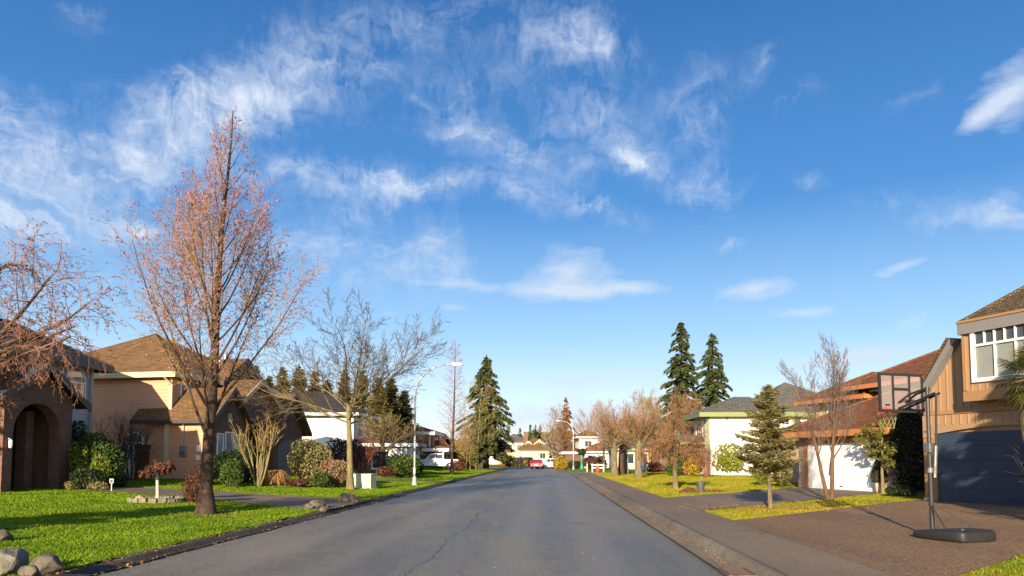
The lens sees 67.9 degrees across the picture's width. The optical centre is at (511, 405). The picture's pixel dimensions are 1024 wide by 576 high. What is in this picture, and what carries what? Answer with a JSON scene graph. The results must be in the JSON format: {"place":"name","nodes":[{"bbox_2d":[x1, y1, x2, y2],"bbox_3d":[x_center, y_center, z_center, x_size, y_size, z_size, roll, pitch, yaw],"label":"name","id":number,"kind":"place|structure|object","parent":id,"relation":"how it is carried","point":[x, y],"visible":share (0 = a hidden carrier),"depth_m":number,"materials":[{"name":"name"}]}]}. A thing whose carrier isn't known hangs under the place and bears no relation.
{"place":"outdoors","nodes":[
{"label":"outdoors","id":0,"kind":"place"},
{"bbox_2d":[61,487,213,496],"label":"driveway","id":1,"kind":"structure","parent":0,"point":[151,491],"depth_m":31.00,"materials":[{"name":"concrete"}]},
{"bbox_2d":[68,442,89,481],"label":"golden shrub","id":2,"kind":"object","parent":1,"relation":"on","point":[78,464],"visible":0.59,"depth_m":32.42,"materials":[{"name":"green plant"}]},
{"bbox_2d":[87,452,108,487],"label":"golden shrub","id":3,"kind":"object","parent":1,"relation":"on","point":[99,464],"visible":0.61,"depth_m":31.78,"materials":[{"name":"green plant"}]},
{"bbox_2d":[0,467,512,575],"bbox_3d":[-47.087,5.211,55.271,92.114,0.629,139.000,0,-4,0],"label":"lawn","id":4,"kind":"structure","parent":0,"point":[93,525],"depth_m":18.09,"materials":[{"name":"green plant"}]},
{"bbox_2d":[0,548,28,575],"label":"boulder","id":5,"kind":"object","parent":4,"relation":"on","point":[13,560],"visible":0.86,"depth_m":10.16,"materials":[{"name":"grey stone"}]},
{"bbox_2d":[17,565,37,575],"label":"boulder","id":6,"kind":"object","parent":4,"relation":"on","point":[29,570],"visible":0.99,"depth_m":10.05,"materials":[{"name":"grey stone"}]},
{"bbox_2d":[30,554,63,575],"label":"boulder","id":7,"kind":"object","parent":4,"relation":"on","point":[48,564],"visible":0.79,"depth_m":10.21,"materials":[{"name":"grey stone"}]},
{"bbox_2d":[0,318,114,492],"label":"house","id":8,"kind":"structure","parent":4,"relation":"on","point":[35,436],"depth_m":32.15,"materials":[{"name":"brown"}]},
{"bbox_2d":[66,366,85,397],"bbox_3d":[-20.710,-0.983,36.068,0.060,1.732,1.540,0,-4,3],"label":"window","id":9,"kind":"structure","parent":8,"relation":"in","point":[80,379],"depth_m":36.29,"materials":[{"name":"white paint"}]},
{"bbox_2d":[0,218,129,423],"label":"weeping cherry","id":10,"kind":"object","parent":4,"relation":"on","point":[19,339],"visible":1,"depth_m":14.66,"materials":[{"name":"brown plant"}]},
{"bbox_2d":[70,420,88,476],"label":"hedge cypress","id":11,"kind":"object","parent":4,"relation":"on","point":[80,433],"visible":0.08,"depth_m":34.44,"materials":[{"name":"green plant"}]},
{"bbox_2d":[69,465,108,488],"bbox_3d":[-17.518,2.996,31.462,1.489,1.016,1.337,1,-4,-19],"label":"dark shrub","id":12,"kind":"object","parent":4,"relation":"on","point":[75,475],"visible":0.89,"depth_m":31.20,"materials":[{"name":"green plant"}]},
{"bbox_2d":[68,432,127,485],"bbox_3d":[-18.195,2.371,33.360,2.311,2.523,1.735,0,-4,0],"label":"garden shrub","id":13,"kind":"object","parent":4,"relation":"on","point":[98,445],"visible":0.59,"depth_m":33.17,"materials":[{"name":"green plant"}]},
{"bbox_2d":[106,470,128,486],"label":"dark shrub","id":14,"kind":"object","parent":4,"relation":"on","point":[123,478],"visible":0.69,"depth_m":33.43,"materials":[{"name":"green plant"}]},
{"bbox_2d":[91,415,155,468],"bbox_3d":[-19.703,1.943,38.292,4.432,3.770,2.330,-1,-4,18],"label":"bare shrub","id":15,"kind":"object","parent":4,"relation":"on","point":[118,441],"visible":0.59,"depth_m":38.21,"materials":[{"name":"brown plant"}]},
{"bbox_2d":[122,443,134,477],"bbox_3d":[-20.008,2.966,39.489,0.860,1.960,0.090,-1,-4,12],"label":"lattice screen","id":16,"kind":"object","parent":4,"relation":"on","point":[129,465],"visible":0.2,"depth_m":39.42,"materials":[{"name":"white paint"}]},
{"bbox_2d":[134,445,150,478],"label":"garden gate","id":17,"kind":"structure","parent":16,"relation":"attached to","point":[145,462],"depth_m":39.25,"materials":[{"name":"black wood"}]},
{"bbox_2d":[106,407,164,480],"bbox_3d":[-19.369,1.837,38.408,3.033,3.954,3.290,-1,-4,16],"label":"bare shrub","id":18,"kind":"object","parent":4,"relation":"on","point":[130,455],"visible":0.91,"depth_m":38.48,"materials":[{"name":"brown plant"}]},
{"bbox_2d":[127,496,187,503],"bbox_3d":[-11.786,3.136,25.273,1.843,0.200,1.857,0,-4,0],"label":"flower bed","id":19,"kind":"object","parent":4,"relation":"on","point":[161,499],"visible":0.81,"depth_m":24.56,"materials":[{"name":"beige stone"}]},
{"bbox_2d":[138,459,175,497],"bbox_3d":[-11.826,2.479,25.259,0.951,1.408,1.047,-2,-5,28],"label":"weeping maple","id":20,"kind":"object","parent":19,"relation":"on","point":[163,469],"visible":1,"depth_m":25.24,"materials":[{"name":"red plant"}]},
{"bbox_2d":[180,475,199,502],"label":"rust shrub","id":21,"kind":"object","parent":4,"relation":"on","point":[187,492],"visible":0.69,"depth_m":24.94,"materials":[{"name":"red plant"}]},
{"bbox_2d":[86,333,311,478],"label":"house","id":22,"kind":"structure","parent":4,"relation":"on","point":[137,381],"depth_m":41.03,"materials":[{"name":"beige"}]},
{"bbox_2d":[277,439,297,475],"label":"garage door","id":23,"kind":"structure","parent":22,"relation":"in","point":[283,449],"depth_m":46.57,"materials":[{"name":"grey"}]},
{"bbox_2d":[91,106,328,514],"bbox_3d":[-7.941,-2.640,20.620,5.336,11.387,5.189,0,-4,0],"label":"catkin tree","id":24,"kind":"object","parent":4,"relation":"on","point":[205,503],"visible":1,"depth_m":20.91,"materials":[{"name":"brown plant"}]},
{"bbox_2d":[217,458,244,486],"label":"boxwood hedge","id":25,"kind":"object","parent":4,"relation":"on","point":[227,476],"visible":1,"depth_m":35.15,"materials":[{"name":"green plant"}]},
{"bbox_2d":[213,448,253,483],"bbox_3d":[-13.751,2.961,36.950,2.274,1.777,1.726,0,-4,0],"label":"boxwood hedge","id":26,"kind":"object","parent":4,"relation":"on","point":[221,457],"visible":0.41,"depth_m":36.64,"materials":[{"name":"green plant"}]},
{"bbox_2d":[239,451,266,482],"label":"boxwood hedge","id":27,"kind":"object","parent":4,"relation":"on","point":[248,479],"visible":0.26,"depth_m":38.17,"materials":[{"name":"green plant"}]},
{"bbox_2d":[229,409,285,486],"bbox_3d":[-12.136,2.004,36.386,2.671,3.801,2.926,0,-4,0],"label":"coppiced tree","id":28,"kind":"object","parent":4,"relation":"on","point":[258,479],"visible":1,"depth_m":36.29,"materials":[{"name":"brown plant"}]},
{"bbox_2d":[263,470,291,485],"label":"straw grass","id":29,"kind":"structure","parent":4,"relation":"on","point":[276,477],"depth_m":37.21,"materials":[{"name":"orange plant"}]},
{"bbox_2d":[273,366,291,391],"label":"evergreen","id":30,"kind":"object","parent":4,"relation":"on","point":[284,381],"visible":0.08,"depth_m":88.08,"materials":[{"name":"green plant"}]},
{"bbox_2d":[286,438,333,484],"bbox_3d":[-10.567,2.929,39.700,2.364,2.470,2.230,2,-4,-23],"label":"rhododendron","id":31,"kind":"object","parent":4,"relation":"on","point":[299,467],"visible":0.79,"depth_m":39.22,"materials":[{"name":"green plant"}]},
{"bbox_2d":[311,472,331,487],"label":"green shrub","id":32,"kind":"object","parent":4,"relation":"on","point":[324,476],"visible":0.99,"depth_m":37.55,"materials":[{"name":"green plant"}]},
{"bbox_2d":[318,458,353,486],"bbox_3d":[-9.018,3.462,39.135,1.744,1.524,1.515,2,-5,-27],"label":"tan shrub","id":33,"kind":"object","parent":4,"relation":"on","point":[337,480],"visible":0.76,"depth_m":38.85,"materials":[{"name":"brown plant"}]},
{"bbox_2d":[218,287,457,489],"bbox_3d":[-6.974,-0.842,37.844,11.340,10.187,12.510,-4,-6,44],"label":"street tree","id":34,"kind":"object","parent":4,"relation":"on","point":[348,405],"visible":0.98,"depth_m":37.40,"materials":[{"name":"brown plant"}]},
{"bbox_2d":[326,437,364,473],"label":"dark shrub","id":35,"kind":"object","parent":4,"relation":"on","point":[341,450],"visible":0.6,"depth_m":55.56,"materials":[{"name":"red plant"}]},
{"bbox_2d":[276,392,425,471],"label":"house","id":36,"kind":"structure","parent":4,"relation":"on","point":[324,428],"depth_m":66.19,"materials":[{"name":"white paint"}]},
{"bbox_2d":[352,370,370,408],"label":"evergreen","id":37,"kind":"object","parent":4,"relation":"on","point":[361,390],"visible":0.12,"depth_m":85.97,"materials":[{"name":"green plant"}]},
{"bbox_2d":[353,474,376,488],"bbox_3d":[-7.491,3.899,38.490,1.160,0.860,0.800,-1,-4,14],"label":"utility box","id":38,"kind":"object","parent":4,"relation":"on","point":[364,481],"visible":0.63,"depth_m":38.15,"materials":[{"name":"metal"}]},
{"bbox_2d":[353,429,384,473],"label":"maple shrub","id":39,"kind":"object","parent":4,"relation":"on","point":[366,457],"visible":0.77,"depth_m":56.48,"materials":[{"name":"brown plant"}]},
{"bbox_2d":[364,377,395,436],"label":"evergreen","id":40,"kind":"object","parent":4,"relation":"on","point":[380,406],"visible":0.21,"depth_m":83.77,"materials":[{"name":"green plant"}]},
{"bbox_2d":[352,408,413,469],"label":"brown tree","id":41,"kind":"object","parent":4,"relation":"on","point":[382,452],"visible":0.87,"depth_m":59.63,"materials":[{"name":"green plant"}]},
{"bbox_2d":[376,466,396,477],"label":"red shrub","id":42,"kind":"object","parent":4,"relation":"on","point":[381,472],"visible":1,"depth_m":55.60,"materials":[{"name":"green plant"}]},
{"bbox_2d":[383,378,406,437],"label":"evergreen","id":43,"kind":"object","parent":4,"relation":"on","point":[394,410],"visible":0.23,"depth_m":87.77,"materials":[{"name":"green plant"}]},
{"bbox_2d":[389,453,419,477],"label":"laurel","id":44,"kind":"object","parent":4,"relation":"on","point":[403,467],"visible":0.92,"depth_m":57.39,"materials":[{"name":"green plant"}]},
{"bbox_2d":[396,391,423,457],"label":"evergreen","id":45,"kind":"object","parent":4,"relation":"on","point":[409,416],"visible":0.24,"depth_m":89.72,"materials":[{"name":"green plant"}]},
{"bbox_2d":[387,421,434,456],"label":"brown tree","id":46,"kind":"object","parent":4,"relation":"on","point":[422,441],"visible":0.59,"depth_m":65.44,"materials":[{"name":"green plant"}]},
{"bbox_2d":[412,424,456,468],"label":"house","id":47,"kind":"structure","parent":4,"relation":"on","point":[428,449],"depth_m":95.90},
{"bbox_2d":[412,362,463,484],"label":"street lamp","id":48,"kind":"object","parent":4,"relation":"on","point":[414,468],"visible":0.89,"depth_m":43.82,"materials":[{"name":"metal"}]},
{"bbox_2d":[420,453,458,467],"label":"pickup truck","id":49,"kind":"object","parent":4,"relation":"on","point":[434,459],"visible":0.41,"depth_m":93.79,"materials":[{"name":"white metal"}]},
{"bbox_2d":[427,340,479,473],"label":"bare larch","id":50,"kind":"object","parent":4,"relation":"on","point":[452,443],"visible":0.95,"depth_m":72.04,"materials":[{"name":"brown plant"}]},
{"bbox_2d":[454,423,475,470],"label":"bare birch","id":51,"kind":"object","parent":4,"relation":"on","point":[466,449],"visible":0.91,"depth_m":91.81,"materials":[{"name":"brown plant"}]},
{"bbox_2d":[455,411,478,470],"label":"bare birch","id":52,"kind":"object","parent":4,"relation":"on","point":[468,436],"visible":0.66,"depth_m":94.74,"materials":[{"name":"brown plant"}]},
{"bbox_2d":[454,380,503,469],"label":"bare birch","id":53,"kind":"object","parent":4,"relation":"on","point":[478,428],"visible":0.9,"depth_m":98.03,"materials":[{"name":"brown plant"}]},
{"bbox_2d":[456,355,521,469],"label":"fir tree","id":54,"kind":"object","parent":4,"relation":"on","point":[494,451],"visible":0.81,"depth_m":115.21,"materials":[{"name":"green plant"}]},
{"bbox_2d":[537,421,565,457],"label":"leafless tree","id":55,"kind":"object","parent":4,"relation":"on","point":[546,439],"visible":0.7,"depth_m":137.73,"materials":[{"name":"brown plant"}]},
{"bbox_2d":[620,386,663,455],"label":"leafless tree","id":56,"kind":"object","parent":4,"relation":"on","point":[634,401],"visible":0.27,"depth_m":92.44,"materials":[{"name":"brown plant"}]},
{"bbox_2d":[636,394,681,461],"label":"leafless tree","id":57,"kind":"object","parent":4,"relation":"on","point":[650,404],"visible":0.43,"depth_m":85.69,"materials":[{"name":"brown plant"}]},
{"bbox_2d":[214,491,370,509],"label":"driveway","id":58,"kind":"structure","parent":0,"point":[299,502],"depth_m":27.68,"materials":[{"name":"concrete"}]},
{"bbox_2d":[90,467,724,575],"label":"street","id":59,"kind":"structure","parent":0,"point":[504,512],"depth_m":15.06,"materials":[{"name":"grey asphalt"}]},
{"bbox_2d":[45,468,507,575],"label":"kerb","id":60,"kind":"structure","parent":59,"relation":"on","point":[101,567],"depth_m":14.57,"materials":[{"name":"concrete"}]},
{"bbox_2d":[6,488,1021,575],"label":"fallen leaves","id":61,"kind":"object","parent":59,"relation":"on","point":[755,507],"visible":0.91,"depth_m":21.19,"materials":[{"name":"brown plant"}]},
{"bbox_2d":[553,455,567,469],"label":"yellow hedge","id":62,"kind":"object","parent":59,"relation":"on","point":[562,464],"visible":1,"depth_m":110.96,"materials":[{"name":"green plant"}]},
{"bbox_2d":[570,472,788,575],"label":"kerb","id":63,"kind":"structure","parent":59,"relation":"on","point":[730,556],"depth_m":14.92,"materials":[{"name":"concrete"}]},
{"bbox_2d":[717,568,757,575],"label":"storm drain","id":64,"kind":"object","parent":59,"relation":"on","point":[735,572],"visible":1,"depth_m":10.83,"materials":[{"name":"concrete"}]},
{"bbox_2d":[479,461,523,466],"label":"lawn","id":65,"kind":"structure","parent":0,"point":[492,465],"depth_m":151.29,"materials":[{"name":"green plant"}]},
{"bbox_2d":[503,432,527,456],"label":"house","id":66,"kind":"structure","parent":65,"relation":"on","point":[519,441],"depth_m":185.72,"materials":[{"name":"beige paint"}]},
{"bbox_2d":[517,437,550,459],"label":"house","id":67,"kind":"structure","parent":65,"relation":"on","point":[533,448],"depth_m":167.68,"materials":[{"name":"beige paint"}]},
{"bbox_2d":[549,397,576,457],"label":"cedar tree","id":68,"kind":"object","parent":65,"relation":"on","point":[566,424],"visible":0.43,"depth_m":149.77,"materials":[{"name":"brown plant"}]},
{"bbox_2d":[0,0,1023,456],"label":"sky","id":69,"kind":"structure","parent":0,"point":[570,184],"materials":[{"name":"blue"}]},
{"bbox_2d":[566,468,670,471],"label":"lawn","id":70,"kind":"structure","parent":0,"point":[594,470],"depth_m":97.53,"materials":[{"name":"green plant"}]},
{"bbox_2d":[544,403,585,452],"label":"leafless tree","id":71,"kind":"object","parent":70,"relation":"on","point":[559,423],"visible":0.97,"depth_m":127.99,"materials":[{"name":"brown plant"}]},
{"bbox_2d":[559,432,609,467],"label":"house","id":72,"kind":"structure","parent":70,"relation":"on","point":[568,453],"depth_m":120.23,"materials":[{"name":"white paint"}]},
{"bbox_2d":[578,397,627,469],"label":"leafless tree","id":73,"kind":"object","parent":70,"relation":"on","point":[603,444],"visible":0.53,"depth_m":99.99,"materials":[{"name":"brown plant"}]},
{"bbox_2d":[605,434,690,468],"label":"house","id":74,"kind":"structure","parent":70,"relation":"on","point":[631,461],"depth_m":103.73,"materials":[{"name":"beige paint"}]},
{"bbox_2d":[656,322,703,455],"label":"fir tree","id":75,"kind":"object","parent":70,"relation":"on","point":[679,370],"visible":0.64,"depth_m":91.92,"materials":[{"name":"green plant"}]},
{"bbox_2d":[687,332,732,434],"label":"fir tree","id":76,"kind":"object","parent":70,"relation":"on","point":[711,375],"visible":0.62,"depth_m":96.01,"materials":[{"name":"green plant"}]},
{"bbox_2d":[578,473,896,575],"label":"pavement","id":77,"kind":"structure","parent":0,"point":[789,557],"depth_m":13.65,"materials":[{"name":"concrete"}]},
{"bbox_2d":[665,487,880,509],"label":"driveway","id":78,"kind":"structure","parent":0,"point":[759,497],"depth_m":29.20,"materials":[{"name":"concrete"}]},
{"bbox_2d":[870,455,887,491],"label":"potted topiary","id":79,"kind":"object","parent":78,"relation":"on","point":[875,477],"visible":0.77,"depth_m":32.65,"materials":[{"name":"green plant"}]},
{"bbox_2d":[591,472,1023,575],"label":"lawn","id":80,"kind":"structure","parent":0,"point":[965,573],"depth_m":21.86,"materials":[{"name":"plant"}]},
{"bbox_2d":[577,399,645,475],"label":"pollarded tree","id":81,"kind":"object","parent":80,"relation":"on","point":[613,442],"visible":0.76,"depth_m":67.66,"materials":[{"name":"brown plant"}]},
{"bbox_2d":[594,398,651,472],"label":"pollarded tree","id":82,"kind":"object","parent":80,"relation":"on","point":[626,468],"visible":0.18,"depth_m":75.59,"materials":[{"name":"brown plant"}]},
{"bbox_2d":[599,403,653,474],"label":"pollarded tree","id":83,"kind":"object","parent":80,"relation":"on","point":[621,470],"visible":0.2,"depth_m":69.68,"materials":[{"name":"brown plant"}]},
{"bbox_2d":[608,398,668,477],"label":"pollarded tree","id":84,"kind":"object","parent":80,"relation":"on","point":[631,429],"visible":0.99,"depth_m":58.67,"materials":[{"name":"brown plant"}]},
{"bbox_2d":[643,462,665,471],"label":"orange bush","id":85,"kind":"object","parent":80,"relation":"on","point":[654,468],"visible":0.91,"depth_m":83.40,"materials":[{"name":"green plant"}]},
{"bbox_2d":[636,423,713,488],"bbox_3d":[8.121,2.575,37.984,3.905,3.374,3.652,0,-4,0],"label":"umbrella tree","id":86,"kind":"object","parent":80,"relation":"on","point":[663,450],"visible":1,"depth_m":37.50,"materials":[{"name":"brown plant"}]},
{"bbox_2d":[666,450,684,475],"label":"green bush","id":87,"kind":"object","parent":80,"relation":"on","point":[679,465],"visible":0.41,"depth_m":63.51,"materials":[{"name":"green plant"}]},
{"bbox_2d":[656,384,695,447],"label":"leafless tree","id":88,"kind":"object","parent":80,"relation":"on","point":[677,414],"visible":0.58,"depth_m":80.18,"materials":[{"name":"brown plant"}]},
{"bbox_2d":[672,397,703,452],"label":"leafless tree","id":89,"kind":"object","parent":80,"relation":"on","point":[696,408],"visible":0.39,"depth_m":78.35,"materials":[{"name":"brown plant"}]},
{"bbox_2d":[684,453,705,476],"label":"yellow shrub","id":90,"kind":"object","parent":80,"relation":"on","point":[693,470],"visible":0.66,"depth_m":61.37,"materials":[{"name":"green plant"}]},
{"bbox_2d":[693,439,724,476],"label":"red twig shrub","id":91,"kind":"object","parent":80,"relation":"on","point":[706,473],"visible":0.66,"depth_m":59.72,"materials":[{"name":"red plant"}]},
{"bbox_2d":[712,441,744,473],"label":"bright shrub","id":92,"kind":"object","parent":80,"relation":"on","point":[728,460],"visible":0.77,"depth_m":66.41,"materials":[{"name":"green plant"}]},
{"bbox_2d":[675,382,815,474],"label":"house","id":93,"kind":"structure","parent":80,"relation":"on","point":[724,421],"depth_m":66.98,"materials":[{"name":"white paint"}]},
{"bbox_2d":[731,383,807,508],"bbox_3d":[7.697,1.216,22.948,1.985,3.804,2.665,0,-4,0],"label":"spruce tree","id":94,"kind":"object","parent":80,"relation":"on","point":[767,463],"visible":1,"depth_m":22.84,"materials":[{"name":"green plant"}]},
{"bbox_2d":[772,467,792,486],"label":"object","id":95,"kind":"object","parent":80,"relation":"on","point":[783,479],"visible":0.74,"depth_m":39.64,"materials":[{"name":"green plant"}]},
{"bbox_2d":[777,332,867,501],"bbox_3d":[10.897,0.362,26.709,3.018,6.123,2.088,0,-4,0],"label":"multi stem tree","id":96,"kind":"object","parent":80,"relation":"on","point":[833,433],"visible":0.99,"depth_m":26.62,"materials":[{"name":"brown plant"}]},
{"bbox_2d":[761,349,938,492],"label":"house","id":97,"kind":"structure","parent":80,"relation":"on","point":[853,466],"depth_m":36.62,"materials":[{"name":"brown stone"}]},
{"bbox_2d":[808,442,876,491],"bbox_3d":[15.365,2.861,35.469,0.115,2.200,4.950,1,-4,-14],"label":"garage door","id":98,"kind":"structure","parent":97,"relation":"in","point":[853,469],"depth_m":35.21,"materials":[{"name":"white metal"}]},
{"bbox_2d":[853,419,907,493],"bbox_3d":[15.712,2.163,31.908,2.175,3.255,2.620,0,-4,0],"label":"leafy tree","id":99,"kind":"object","parent":80,"relation":"on","point":[878,450],"visible":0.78,"depth_m":31.93,"materials":[{"name":"green plant"}]},
{"bbox_2d":[884,484,916,496],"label":"shrub","id":100,"kind":"object","parent":80,"relation":"on","point":[910,490],"visible":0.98,"depth_m":29.12,"materials":[{"name":"green plant"}]},
{"bbox_2d":[888,405,924,492],"bbox_3d":[16.349,1.788,31.181,1.539,3.743,1.468,0,-4,0],"label":"tall hedge","id":101,"kind":"object","parent":80,"relation":"on","point":[909,462],"visible":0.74,"depth_m":30.87,"materials":[{"name":"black plant"}]},
{"bbox_2d":[911,285,1023,505],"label":"house","id":102,"kind":"structure","parent":80,"relation":"on","point":[975,420],"depth_m":24.41,"materials":[{"name":"brown paint"}]},
{"bbox_2d":[937,430,1023,505],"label":"garage door","id":103,"kind":"structure","parent":102,"relation":"in","point":[972,466],"depth_m":24.58,"materials":[{"name":"blue metal"}]},
{"bbox_2d":[970,324,1023,382],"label":"window","id":104,"kind":"structure","parent":102,"relation":"in","point":[998,337],"depth_m":23.57,"materials":[{"name":"white paint"}]},
{"bbox_2d":[986,341,1023,438],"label":"palm tree","id":105,"kind":"object","parent":80,"relation":"on","point":[1016,367],"visible":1,"depth_m":17.66,"materials":[{"name":"green plant"}]},
{"bbox_2d":[733,500,1023,575],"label":"driveway","id":106,"kind":"structure","parent":0,"point":[849,533],"depth_m":15.16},
{"bbox_2d":[874,372,995,542],"bbox_3d":[7.924,0.923,14.585,1.120,3.189,2.249,1,-4,-19],"label":"basketball hoop","id":107,"kind":"object","parent":106,"relation":"on","point":[968,535],"visible":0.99,"depth_m":14.41,"materials":[{"name":"grey paint"}]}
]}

